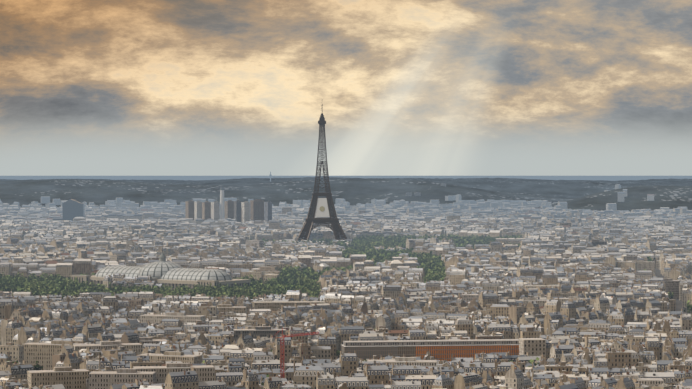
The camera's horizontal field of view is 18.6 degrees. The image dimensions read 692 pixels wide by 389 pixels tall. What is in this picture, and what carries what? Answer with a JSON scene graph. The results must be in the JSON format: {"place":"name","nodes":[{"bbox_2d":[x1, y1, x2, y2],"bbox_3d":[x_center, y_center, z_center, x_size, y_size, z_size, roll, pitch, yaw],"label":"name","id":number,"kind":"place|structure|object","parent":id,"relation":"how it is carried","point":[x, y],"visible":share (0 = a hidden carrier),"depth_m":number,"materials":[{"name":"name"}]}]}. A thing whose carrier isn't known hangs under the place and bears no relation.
{"place":"outdoors","nodes":[
{"label":"outdoors","id":0,"kind":"place"},
{"bbox_2d":[0,177,691,211],"bbox_3d":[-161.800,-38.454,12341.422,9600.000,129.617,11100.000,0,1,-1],"label":"hills","id":1,"kind":"structure","parent":0,"point":[670,193],"depth_m":9554.83,"materials":[{"name":"green plant"}]},
{"bbox_2d":[0,176,691,327],"bbox_3d":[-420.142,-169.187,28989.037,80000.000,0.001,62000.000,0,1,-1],"label":"ground","id":2,"kind":"structure","parent":0,"point":[657,271],"depth_m":46111.43,"materials":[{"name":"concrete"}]},
{"bbox_2d":[71,242,250,289],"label":"exhibition hall","id":3,"kind":"structure","parent":2,"relation":"on","point":[162,270],"depth_m":2837.02,"materials":[{"name":"grey glass"}]},
{"bbox_2d":[270,328,319,377],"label":"tower crane","id":4,"kind":"object","parent":2,"relation":"on","point":[273,339],"visible":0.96,"depth_m":1579.70,"materials":[{"name":"red metal"}]},
{"bbox_2d":[296,105,346,240],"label":"eiffel tower","id":5,"kind":"structure","parent":2,"relation":"on","point":[320,207],"depth_m":4717.53,"materials":[{"name":"grey metal"}]},
{"bbox_2d":[0,172,691,388],"bbox_3d":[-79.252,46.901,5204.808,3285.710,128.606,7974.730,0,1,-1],"label":"city buildings","id":6,"kind":"structure","parent":2,"relation":"on","point":[635,322],"depth_m":2376.47,"materials":[{"name":"stone"}]},
{"bbox_2d":[0,224,691,385],"bbox_3d":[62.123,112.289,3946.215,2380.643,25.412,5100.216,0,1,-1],"label":"park trees","id":7,"kind":"object","parent":2,"relation":"on","point":[306,279],"visible":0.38,"depth_m":2954.10,"materials":[{"name":"green plant"}]},
{"bbox_2d":[0,0,691,175],"label":"sky","id":8,"kind":"structure","parent":0,"point":[88,87],"materials":[{"name":"grey"}]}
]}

